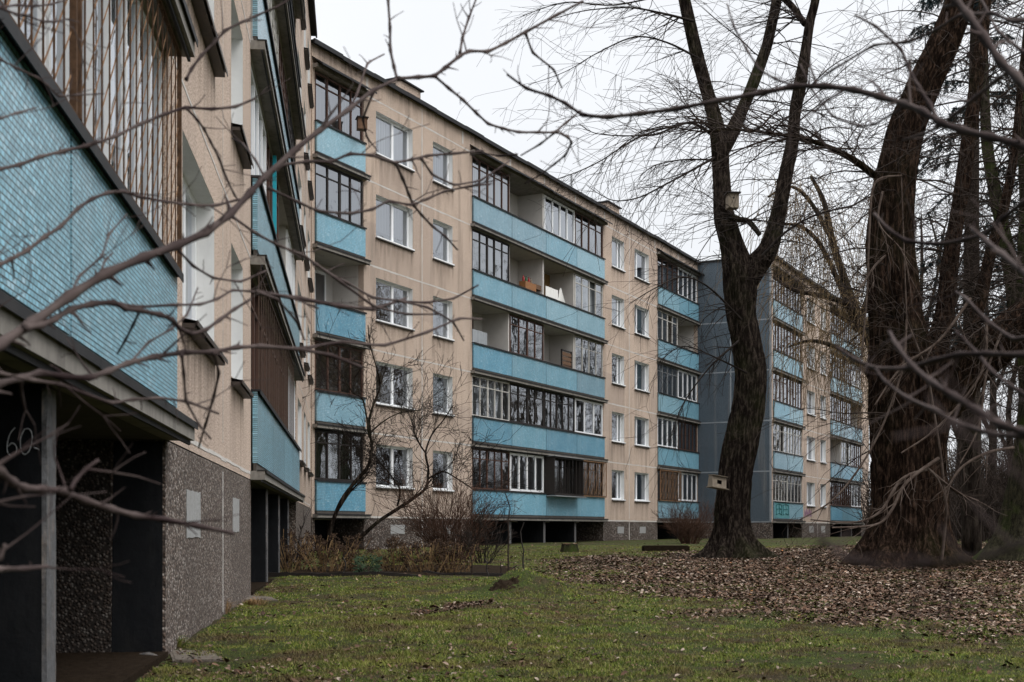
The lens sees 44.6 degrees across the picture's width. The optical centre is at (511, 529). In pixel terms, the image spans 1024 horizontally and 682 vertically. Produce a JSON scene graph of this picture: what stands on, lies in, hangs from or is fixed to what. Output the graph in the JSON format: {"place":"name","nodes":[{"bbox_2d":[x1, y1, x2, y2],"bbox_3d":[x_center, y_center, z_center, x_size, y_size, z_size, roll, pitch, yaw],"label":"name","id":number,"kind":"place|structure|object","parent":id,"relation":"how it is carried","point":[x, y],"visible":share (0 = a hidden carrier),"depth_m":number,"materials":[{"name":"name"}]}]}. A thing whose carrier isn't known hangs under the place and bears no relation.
{"place":"outdoors","nodes":[
{"label":"outdoors","id":0,"kind":"place"},
{"bbox_2d":[135,536,1023,681],"bbox_3d":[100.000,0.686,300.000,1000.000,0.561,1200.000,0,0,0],"label":"ground","id":1,"kind":"structure","parent":0,"point":[634,543],"depth_m":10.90,"materials":[{"name":"green plant"}]},
{"bbox_2d":[140,652,155,654],"bbox_3d":[-2.557,0.899,8.759,0.293,0.078,0.079,0,0,35],"label":"rubble lump","id":2,"kind":"object","parent":1,"relation":"on","point":[148,653],"visible":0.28,"depth_m":8.73,"materials":[{"name":"concrete"}]},
{"bbox_2d":[0,0,316,681],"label":"apartment building","id":3,"kind":"structure","parent":1,"relation":"on","point":[252,460],"depth_m":8.90,"materials":[{"name":"concrete"}]},
{"bbox_2d":[182,130,227,365],"bbox_3d":[-2.913,-1.904,10.947,0.595,2.511,2.370,0,0,-7],"label":"window","id":4,"kind":"structure","parent":3,"relation":"in","point":[198,192],"depth_m":11.91,"materials":[{"name":"white plastic"}]},
{"bbox_2d":[191,0,227,76],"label":"window","id":5,"kind":"structure","parent":3,"relation":"in","point":[203,9],"depth_m":11.16,"materials":[{"name":"white plastic"}]},
{"bbox_2d":[231,243,253,398],"bbox_3d":[-3.353,-2.064,14.439,0.595,2.193,1.570,0,0,-7],"label":"window","id":6,"kind":"structure","parent":3,"relation":"in","point":[243,390],"depth_m":15.16,"materials":[{"name":"white plastic"}]},
{"bbox_2d":[231,0,253,168],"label":"window","id":7,"kind":"structure","parent":3,"relation":"in","point":[237,129],"depth_m":15.16,"materials":[{"name":"white plastic"}]},
{"bbox_2d":[298,399,306,466],"bbox_3d":[-5.419,-1.919,30.834,0.595,2.483,2.320,0,0,-7],"label":"window","id":8,"kind":"structure","parent":3,"relation":"in","point":[302,463],"depth_m":31.94,"materials":[{"name":"white plastic"}]},
{"bbox_2d":[298,283,306,357],"bbox_3d":[-5.419,-4.697,30.834,0.595,2.526,2.320,0,0,-7],"label":"window","id":9,"kind":"structure","parent":3,"relation":"in","point":[303,354],"depth_m":31.94,"materials":[{"name":"white plastic"}]},
{"bbox_2d":[298,167,306,248],"bbox_3d":[-5.419,-7.618,30.834,0.595,2.284,2.320,0,0,-7],"label":"window","id":10,"kind":"structure","parent":3,"relation":"in","point":[299,181],"depth_m":31.74,"materials":[{"name":"white plastic"}]},
{"bbox_2d":[298,52,306,138],"bbox_3d":[-5.419,-10.453,30.834,0.595,2.214,2.320,0,0,-7],"label":"window","id":11,"kind":"structure","parent":3,"relation":"in","point":[298,52],"depth_m":31.57,"materials":[{"name":"white plastic"}]},
{"bbox_2d":[301,14,306,29],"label":"window","id":12,"kind":"structure","parent":3,"relation":"in","point":[303,23],"depth_m":31.62,"materials":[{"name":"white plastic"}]},
{"bbox_2d":[304,413,309,471],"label":"window","id":13,"kind":"structure","parent":3,"relation":"in","point":[306,469],"depth_m":34.72,"materials":[{"name":"white plastic"}]},
{"bbox_2d":[304,310,309,371],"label":"window","id":14,"kind":"structure","parent":3,"relation":"in","point":[306,365],"depth_m":34.72,"materials":[{"name":"white plastic"}]},
{"bbox_2d":[304,207,309,270],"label":"window","id":15,"kind":"structure","parent":3,"relation":"in","point":[307,266],"depth_m":34.54,"materials":[{"name":"white plastic"}]},
{"bbox_2d":[304,103,309,170],"bbox_3d":[-5.820,-10.399,34.009,0.595,2.322,1.520,0,0,-7],"label":"window","id":16,"kind":"structure","parent":3,"relation":"in","point":[305,154],"depth_m":34.53,"materials":[{"name":"white plastic"}]},
{"bbox_2d":[304,0,309,69],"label":"window","id":17,"kind":"structure","parent":3,"relation":"in","point":[306,50],"depth_m":34.20,"materials":[{"name":"white plastic"}]},
{"bbox_2d":[308,422,313,476],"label":"window","id":18,"kind":"structure","parent":3,"relation":"in","point":[310,474],"depth_m":37.89,"materials":[{"name":"white plastic"}]},
{"bbox_2d":[308,327,313,384],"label":"window","id":19,"kind":"structure","parent":3,"relation":"in","point":[311,382],"depth_m":37.89,"materials":[{"name":"white plastic"}]},
{"bbox_2d":[308,232,313,292],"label":"window","id":20,"kind":"structure","parent":3,"relation":"in","point":[310,282],"depth_m":37.58,"materials":[{"name":"white plastic"}]},
{"bbox_2d":[308,142,313,200],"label":"window","id":21,"kind":"structure","parent":3,"relation":"in","point":[310,187],"depth_m":37.35,"materials":[{"name":"white plastic"}]},
{"bbox_2d":[308,41,313,108],"bbox_3d":[-6.188,-13.204,36.936,0.595,2.313,2.020,0,0,-7],"label":"window","id":22,"kind":"structure","parent":3,"relation":"in","point":[310,91],"depth_m":37.14,"materials":[{"name":"white plastic"}]},
{"bbox_2d":[176,635,188,647],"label":"grass tuft","id":23,"kind":"object","parent":1,"relation":"on","point":[180,642],"visible":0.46,"depth_m":9.59,"materials":[{"name":"green plant"}]},
{"bbox_2d":[170,650,222,662],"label":"paving slab","id":24,"kind":"structure","parent":1,"relation":"on","point":[178,658],"depth_m":8.86,"materials":[{"name":"grey concrete"}]},
{"bbox_2d":[225,599,240,613],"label":"grass tuft","id":25,"kind":"object","parent":1,"relation":"on","point":[227,608],"visible":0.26,"depth_m":13.18,"materials":[{"name":"plant"}]},
{"bbox_2d":[240,597,268,605],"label":"grass tuft","id":26,"kind":"object","parent":1,"relation":"on","point":[255,602],"visible":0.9,"depth_m":14.56,"materials":[{"name":"brown plant"}]},
{"bbox_2d":[244,596,277,600],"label":"paving slab","id":27,"kind":"structure","parent":1,"relation":"on","point":[264,597],"depth_m":15.61,"materials":[{"name":"grey concrete"}]},
{"bbox_2d":[287,477,318,560],"bbox_3d":[-4.226,-0.107,25.298,0.522,1.929,1.220,0,0,21],"label":"bare bush","id":28,"kind":"object","parent":1,"relation":"on","point":[300,534],"visible":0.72,"depth_m":25.10,"materials":[{"name":"brown plant"}]},
{"bbox_2d":[0,0,615,582],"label":"bare branches","id":29,"kind":"object","parent":1,"relation":"on","point":[42,318],"visible":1,"depth_m":2.97,"materials":[{"name":"brown plant"}]},
{"bbox_2d":[268,571,421,576],"bbox_3d":[-2.897,0.800,21.450,2.720,0.157,0.035,0,0,6],"label":"bed edging","id":30,"kind":"object","parent":1,"relation":"on","point":[274,574],"visible":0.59,"depth_m":21.44,"materials":[{"name":"grey concrete"}]},
{"bbox_2d":[302,303,484,548],"bbox_3d":[-3.347,-2.755,33.159,5.535,6.573,3.172,0,0,0],"label":"lilac tree","id":31,"kind":"object","parent":1,"relation":"on","point":[353,486],"visible":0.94,"depth_m":32.97,"materials":[{"name":"brown plant"}]},
{"bbox_2d":[291,564,514,575],"bbox_3d":[-1.998,0.796,24.100,4.456,0.160,4.800,0,0,0],"label":"flower bed","id":32,"kind":"object","parent":1,"relation":"on","point":[482,568],"visible":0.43,"depth_m":23.36,"materials":[{"name":"soil"}]},
{"bbox_2d":[280,528,323,572],"bbox_3d":[-4.108,0.381,23.033,1.116,0.858,1.332,0,0,41],"label":"dried hydrangea","id":33,"kind":"object","parent":32,"relation":"on","point":[290,560],"visible":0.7,"depth_m":22.99,"materials":[{"name":"brown plant"}]},
{"bbox_2d":[289,530,364,571],"bbox_3d":[-3.364,0.414,22.817,1.402,0.795,1.056,0,0,0],"label":"dried hydrangea","id":34,"kind":"object","parent":32,"relation":"on","point":[322,555],"visible":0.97,"depth_m":22.76,"materials":[{"name":"brown plant"}]},
{"bbox_2d":[314,533,374,570],"bbox_3d":[-3.195,0.439,23.209,1.083,0.737,0.914,0,0,-37],"label":"dried hydrangea","id":35,"kind":"object","parent":32,"relation":"on","point":[350,566],"visible":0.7,"depth_m":23.30,"materials":[{"name":"brown plant"}]},
{"bbox_2d":[352,555,382,571],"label":"green plant","id":36,"kind":"object","parent":32,"relation":"on","point":[362,564],"visible":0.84,"depth_m":22.37,"materials":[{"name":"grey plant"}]},
{"bbox_2d":[367,535,428,571],"bbox_3d":[-2.143,0.468,23.237,0.988,0.717,0.828,0,0,33],"label":"dried hydrangea","id":37,"kind":"object","parent":32,"relation":"on","point":[386,559],"visible":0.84,"depth_m":23.15,"materials":[{"name":"brown plant"}]},
{"bbox_2d":[394,538,453,571],"bbox_3d":[-1.608,0.498,22.872,1.152,0.691,1.142,0,0,37],"label":"dried hydrangea","id":38,"kind":"object","parent":32,"relation":"on","point":[431,554],"visible":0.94,"depth_m":22.85,"materials":[{"name":"brown plant"}]},
{"bbox_2d":[426,540,483,572],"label":"dried hydrangea","id":39,"kind":"object","parent":32,"relation":"on","point":[454,563],"visible":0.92,"depth_m":22.80,"materials":[{"name":"brown plant"}]},
{"bbox_2d":[469,553,472,575],"bbox_3d":[-0.726,0.666,22.000,0.077,0.504,0.034,0,0,0],"label":"plant stake","id":40,"kind":"object","parent":32,"relation":"on","point":[471,564],"visible":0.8,"depth_m":21.99,"materials":[{"name":"brown wood"}]},
{"bbox_2d":[505,494,510,570],"bbox_3d":[-0.075,0.130,22.500,0.104,1.553,0.034,0,0,0],"label":"plant stake","id":41,"kind":"object","parent":32,"relation":"on","point":[508,532],"visible":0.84,"depth_m":22.49,"materials":[{"name":"brown wood"}]},
{"bbox_2d":[520,522,524,566],"bbox_3d":[0.190,0.394,23.000,0.086,1.054,0.034,0,0,0],"label":"plant stake","id":42,"kind":"object","parent":32,"relation":"on","point":[522,546],"visible":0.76,"depth_m":22.99,"materials":[{"name":"black wood"}]},
{"bbox_2d":[311,352,549,550],"bbox_3d":[-2.155,-2.100,33.521,6.322,5.390,3.652,0,0,0],"label":"lilac tree","id":43,"kind":"object","parent":1,"relation":"on","point":[385,516],"visible":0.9,"depth_m":33.48,"materials":[{"name":"brown plant"}]},
{"bbox_2d":[368,458,529,558],"bbox_3d":[-1.706,-0.498,30.866,4.074,2.601,3.691,0,0,-38],"label":"bare bush","id":44,"kind":"object","parent":1,"relation":"on","point":[433,527],"visible":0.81,"depth_m":30.70,"materials":[{"name":"brown plant"}]},
{"bbox_2d":[423,570,503,576],"bbox_3d":[-0.673,0.812,22.150,1.844,0.152,0.035,0,0,9],"label":"bed edging","id":45,"kind":"object","parent":1,"relation":"on","point":[481,574],"visible":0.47,"depth_m":22.15,"materials":[{"name":"grey concrete"}]},
{"bbox_2d":[439,500,521,563],"bbox_3d":[-0.724,0.091,28.012,1.942,1.489,1.530,0,0,-34],"label":"bare bush","id":46,"kind":"object","parent":1,"relation":"on","point":[495,549],"visible":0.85,"depth_m":27.90,"materials":[{"name":"brown plant"}]},
{"bbox_2d":[488,575,520,590],"bbox_3d":[-0.106,0.757,16.600,0.480,0.273,0.400,0,0,0],"label":"earth mound","id":47,"kind":"object","parent":1,"relation":"on","point":[502,584],"visible":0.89,"depth_m":16.55,"materials":[{"name":"soil"}]},
{"bbox_2d":[308,38,704,550],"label":"apartment building","id":48,"kind":"structure","parent":1,"relation":"on","point":[574,423],"depth_m":49.40,"materials":[{"name":"concrete"}]},
{"bbox_2d":[355,115,368,131],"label":"bird feeder","id":49,"kind":"object","parent":48,"relation":"hanging from","point":[360,127],"visible":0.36,"depth_m":40.25,"materials":[{"name":"brown wood"}]},
{"bbox_2d":[375,445,414,490],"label":"window","id":50,"kind":"structure","parent":48,"relation":"in","point":[403,449],"depth_m":43.99,"materials":[{"name":"white plastic"}]},
{"bbox_2d":[375,361,414,410],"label":"window","id":51,"kind":"structure","parent":48,"relation":"in","point":[383,399],"depth_m":43.36,"materials":[{"name":"white plastic"}]},
{"bbox_2d":[375,278,414,331],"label":"window","id":52,"kind":"structure","parent":48,"relation":"in","point":[406,321],"depth_m":43.97,"materials":[{"name":"white plastic"}]},
{"bbox_2d":[375,194,414,251],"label":"window","id":53,"kind":"structure","parent":48,"relation":"in","point":[392,220],"depth_m":43.56,"materials":[{"name":"white plastic"}]},
{"bbox_2d":[376,111,414,172],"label":"window","id":54,"kind":"structure","parent":48,"relation":"in","point":[398,147],"depth_m":43.31,"materials":[{"name":"white plastic"}]},
{"bbox_2d":[433,450,454,492],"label":"window","id":55,"kind":"structure","parent":48,"relation":"in","point":[449,458],"depth_m":46.47,"materials":[{"name":"white plastic"}]},
{"bbox_2d":[433,373,454,416],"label":"window","id":56,"kind":"structure","parent":48,"relation":"in","point":[445,379],"depth_m":46.45,"materials":[{"name":"white plastic"}]},
{"bbox_2d":[433,296,454,341],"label":"window","id":57,"kind":"structure","parent":48,"relation":"in","point":[446,305],"depth_m":46.47,"materials":[{"name":"white plastic"}]},
{"bbox_2d":[433,219,454,266],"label":"window","id":58,"kind":"structure","parent":48,"relation":"in","point":[444,249],"depth_m":46.41,"materials":[{"name":"white plastic"}]},
{"bbox_2d":[433,141,454,191],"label":"window","id":59,"kind":"structure","parent":48,"relation":"in","point":[440,166],"depth_m":46.43,"materials":[{"name":"white plastic"}]},
{"bbox_2d":[472,328,486,344],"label":"net curtain","id":60,"kind":"object","parent":48,"relation":"hanging from","point":[479,336],"visible":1,"depth_m":48.32,"materials":[{"name":"white fabric"}]},
{"bbox_2d":[519,281,540,291],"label":"wooden box","id":61,"kind":"object","parent":48,"relation":"attached to","point":[531,286],"visible":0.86,"depth_m":52.30,"materials":[{"name":"orange wood"}]},
{"bbox_2d":[546,286,557,299],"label":"bed sheet","id":62,"kind":"object","parent":48,"relation":"hanging from","point":[551,292],"visible":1,"depth_m":53.87,"materials":[{"name":"white fabric"}]},
{"bbox_2d":[558,288,564,302],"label":"hanging cloth","id":63,"kind":"object","parent":48,"relation":"hanging from","point":[560,297],"visible":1,"depth_m":54.99,"materials":[{"name":"white fabric"}]},
{"bbox_2d":[561,349,571,367],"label":"slatted rack","id":64,"kind":"object","parent":48,"relation":"attached to","point":[563,357],"visible":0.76,"depth_m":55.59,"materials":[{"name":"brown wood"}]},
{"bbox_2d":[612,470,625,500],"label":"window","id":65,"kind":"structure","parent":48,"relation":"in","point":[619,475],"depth_m":61.20,"materials":[{"name":"white plastic"}]},
{"bbox_2d":[612,411,625,443],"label":"window","id":66,"kind":"structure","parent":48,"relation":"in","point":[619,422],"depth_m":61.20,"materials":[{"name":"white plastic"}]},
{"bbox_2d":[612,353,625,386],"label":"window","id":67,"kind":"structure","parent":48,"relation":"in","point":[619,366],"depth_m":61.20,"materials":[{"name":"white plastic"}]},
{"bbox_2d":[612,295,625,329],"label":"window","id":68,"kind":"structure","parent":48,"relation":"in","point":[619,320],"depth_m":61.14,"materials":[{"name":"white plastic"}]},
{"bbox_2d":[612,237,625,272],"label":"window","id":69,"kind":"structure","parent":48,"relation":"in","point":[616,259],"depth_m":61.14,"materials":[{"name":"white plastic"}]},
{"bbox_2d":[634,472,649,502],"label":"window","id":70,"kind":"structure","parent":48,"relation":"in","point":[644,477],"depth_m":64.14,"materials":[{"name":"white plastic"}]},
{"bbox_2d":[634,416,649,447],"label":"window","id":71,"kind":"structure","parent":48,"relation":"in","point":[644,423],"depth_m":64.14,"materials":[{"name":"white plastic"}]},
{"bbox_2d":[634,360,649,393],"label":"window","id":72,"kind":"structure","parent":48,"relation":"in","point":[642,385],"depth_m":64.06,"materials":[{"name":"white plastic"}]},
{"bbox_2d":[634,304,649,338],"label":"window","id":73,"kind":"structure","parent":48,"relation":"in","point":[640,311],"depth_m":64.06,"materials":[{"name":"white plastic"}]},
{"bbox_2d":[634,249,649,284],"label":"window","id":74,"kind":"structure","parent":48,"relation":"in","point":[644,259],"depth_m":64.14,"materials":[{"name":"white plastic"}]},
{"bbox_2d":[560,543,578,551],"bbox_3d":[1.747,0.603,38.008,0.632,0.368,0.632,0,0,0],"label":"tree stump","id":75,"kind":"object","parent":1,"relation":"on","point":[569,547],"visible":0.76,"depth_m":37.79,"materials":[{"name":"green plant"}]},
{"bbox_2d":[143,539,1023,681],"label":"leaf litter","id":76,"kind":"object","parent":1,"relation":"on","point":[831,588],"visible":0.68,"depth_m":16.56,"materials":[{"name":"brown plant"}]},
{"bbox_2d":[642,545,689,550],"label":"flower bed","id":77,"kind":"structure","parent":1,"relation":"on","point":[663,547],"depth_m":39.71,"materials":[{"name":"soil"}]},
{"bbox_2d":[651,487,714,543],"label":"bare bush","id":78,"kind":"object","parent":1,"relation":"on","point":[684,531],"visible":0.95,"depth_m":51.70,"materials":[{"name":"brown plant"}]},
{"bbox_2d":[455,0,944,559],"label":"deciduous tree","id":79,"kind":"object","parent":1,"relation":"on","point":[731,534],"visible":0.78,"depth_m":31.64,"materials":[{"name":"brown plant"}]},
{"bbox_2d":[706,474,728,489],"bbox_3d":[5.151,-1.184,31.455,0.460,0.325,0.640,9,-2,-14],"label":"birdhouse","id":80,"kind":"object","parent":79,"relation":"attached to","point":[718,482],"visible":1,"depth_m":31.27,"materials":[{"name":"beige wood"}]},
{"bbox_2d":[724,191,740,209],"bbox_3d":[5.526,-8.232,31.285,0.350,0.385,0.360,0,0,-6],"label":"birdhouse","id":81,"kind":"object","parent":79,"relation":"attached to","point":[729,200],"visible":0.91,"depth_m":31.17,"materials":[{"name":"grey wood"}]},
{"bbox_2d":[503,0,1023,650],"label":"branches","id":82,"kind":"object","parent":1,"relation":"on","point":[959,128],"visible":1,"depth_m":2.39,"materials":[{"name":"brown plant"}]},
{"bbox_2d":[518,0,1023,567],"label":"deciduous tree","id":83,"kind":"object","parent":1,"relation":"on","point":[896,532],"visible":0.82,"depth_m":25.95,"materials":[{"name":"brown plant"}]},
{"bbox_2d":[786,175,1022,559],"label":"twig cluster","id":84,"kind":"object","parent":83,"relation":"attached to","point":[925,468],"visible":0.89,"depth_m":24.89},
{"bbox_2d":[698,255,868,538],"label":"apartment building","id":85,"kind":"structure","parent":1,"relation":"on","point":[771,513],"depth_m":71.77,"materials":[{"name":"paint"}]},
{"bbox_2d":[807,344,814,370],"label":"window","id":86,"kind":"structure","parent":85,"relation":"in","point":[813,351],"depth_m":77.35,"materials":[{"name":"white plastic"}]},
{"bbox_2d":[807,482,815,506],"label":"window","id":87,"kind":"structure","parent":85,"relation":"in","point":[810,486],"depth_m":77.37,"materials":[{"name":"white plastic"}]},
{"bbox_2d":[807,436,815,461],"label":"window","id":88,"kind":"structure","parent":85,"relation":"in","point":[811,455],"depth_m":77.37,"materials":[{"name":"white plastic"}]},
{"bbox_2d":[808,390,814,416],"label":"window","id":89,"kind":"structure","parent":85,"relation":"in","point":[811,394],"depth_m":77.37,"materials":[{"name":"white plastic"}]},
{"bbox_2d":[807,298,815,326],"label":"window","id":90,"kind":"structure","parent":85,"relation":"in","point":[807,298],"depth_m":77.35,"materials":[{"name":"white plastic"}]},
{"bbox_2d":[820,395,825,419],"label":"window","id":91,"kind":"structure","parent":85,"relation":"in","point":[823,406],"depth_m":79.83,"materials":[{"name":"white plastic"}]},
{"bbox_2d":[820,306,825,330],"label":"window","id":92,"kind":"structure","parent":85,"relation":"in","point":[824,325],"depth_m":79.81,"materials":[{"name":"white plastic"}]},
{"bbox_2d":[820,484,826,507],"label":"window","id":93,"kind":"structure","parent":85,"relation":"in","point":[822,490],"depth_m":79.83,"materials":[{"name":"white plastic"}]},
{"bbox_2d":[820,439,826,463],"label":"window","id":94,"kind":"structure","parent":85,"relation":"in","point":[823,446],"depth_m":79.83,"materials":[{"name":"white plastic"}]},
{"bbox_2d":[820,353,826,376],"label":"window","id":95,"kind":"structure","parent":85,"relation":"in","point":[822,362],"depth_m":79.83,"materials":[{"name":"white plastic"}]},
{"bbox_2d":[699,156,950,479],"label":"weeping willow","id":96,"kind":"object","parent":1,"relation":"on","point":[846,295],"visible":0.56,"depth_m":49.34,"materials":[{"name":"brown plant"}]},
{"bbox_2d":[802,152,1005,426],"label":"bare tree","id":97,"kind":"object","parent":1,"relation":"on","point":[919,280],"visible":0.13,"depth_m":53.52,"materials":[{"name":"brown plant"}]},
{"bbox_2d":[810,176,1012,463],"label":"bare tree","id":98,"kind":"object","parent":1,"relation":"on","point":[934,233],"visible":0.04,"depth_m":62.05,"materials":[{"name":"brown plant"}]},
{"bbox_2d":[834,387,1017,541],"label":"thicket","id":99,"kind":"object","parent":1,"relation":"on","point":[997,482],"visible":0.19,"depth_m":59.56,"materials":[{"name":"brown plant"}]},
{"bbox_2d":[845,280,1013,445],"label":"bare tree","id":100,"kind":"object","parent":1,"relation":"on","point":[981,389],"visible":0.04,"depth_m":78.35,"materials":[{"name":"brown plant"}]},
{"bbox_2d":[841,0,1023,560],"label":"deciduous tree","id":101,"kind":"object","parent":1,"relation":"on","point":[1010,525],"visible":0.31,"depth_m":29.96,"materials":[{"name":"brown plant"}]},
{"bbox_2d":[868,0,1018,555],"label":"blue spruce","id":102,"kind":"object","parent":1,"relation":"on","point":[971,536],"visible":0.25,"depth_m":32.83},
{"bbox_2d":[956,502,956,540],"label":"wire fence","id":103,"kind":"object","parent":1,"relation":"on","point":[956,521],"visible":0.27,"depth_m":46.00,"materials":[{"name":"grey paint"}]},
{"bbox_2d":[917,176,1018,537],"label":"bare tree","id":104,"kind":"object","parent":1,"relation":"on","point":[955,431],"visible":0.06,"depth_m":65.87,"materials":[{"name":"brown plant"}]},
{"bbox_2d":[930,319,1018,457],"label":"bare tree","id":105,"kind":"object","parent":1,"relation":"on","point":[1009,411],"visible":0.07,"depth_m":89.70,"materials":[{"name":"brown plant"}]},
{"bbox_2d":[933,259,1017,526],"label":"bare tree","id":106,"kind":"object","parent":1,"relation":"on","point":[999,380],"visible":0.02,"depth_m":77.99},
{"bbox_2d":[946,102,1018,444],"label":"bare tree","id":107,"kind":"object","parent":1,"relation":"on","point":[993,393],"visible":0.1,"depth_m":50.01,"materials":[{"name":"brown plant"}]},
{"bbox_2d":[953,83,1018,339],"bbox_3d":[15.066,-6.706,35.822,5.220,15.201,5.315,0,0,20],"label":"blue spruce","id":108,"kind":"object","parent":1,"relation":"on","point":[999,287],"visible":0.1,"depth_m":36.09,"materials":[{"name":"plant"}]},
{"bbox_2d":[311,0,1023,501],"label":"sky","id":109,"kind":"structure","parent":0,"point":[426,36],"materials":[{"name":"white"}]}
]}

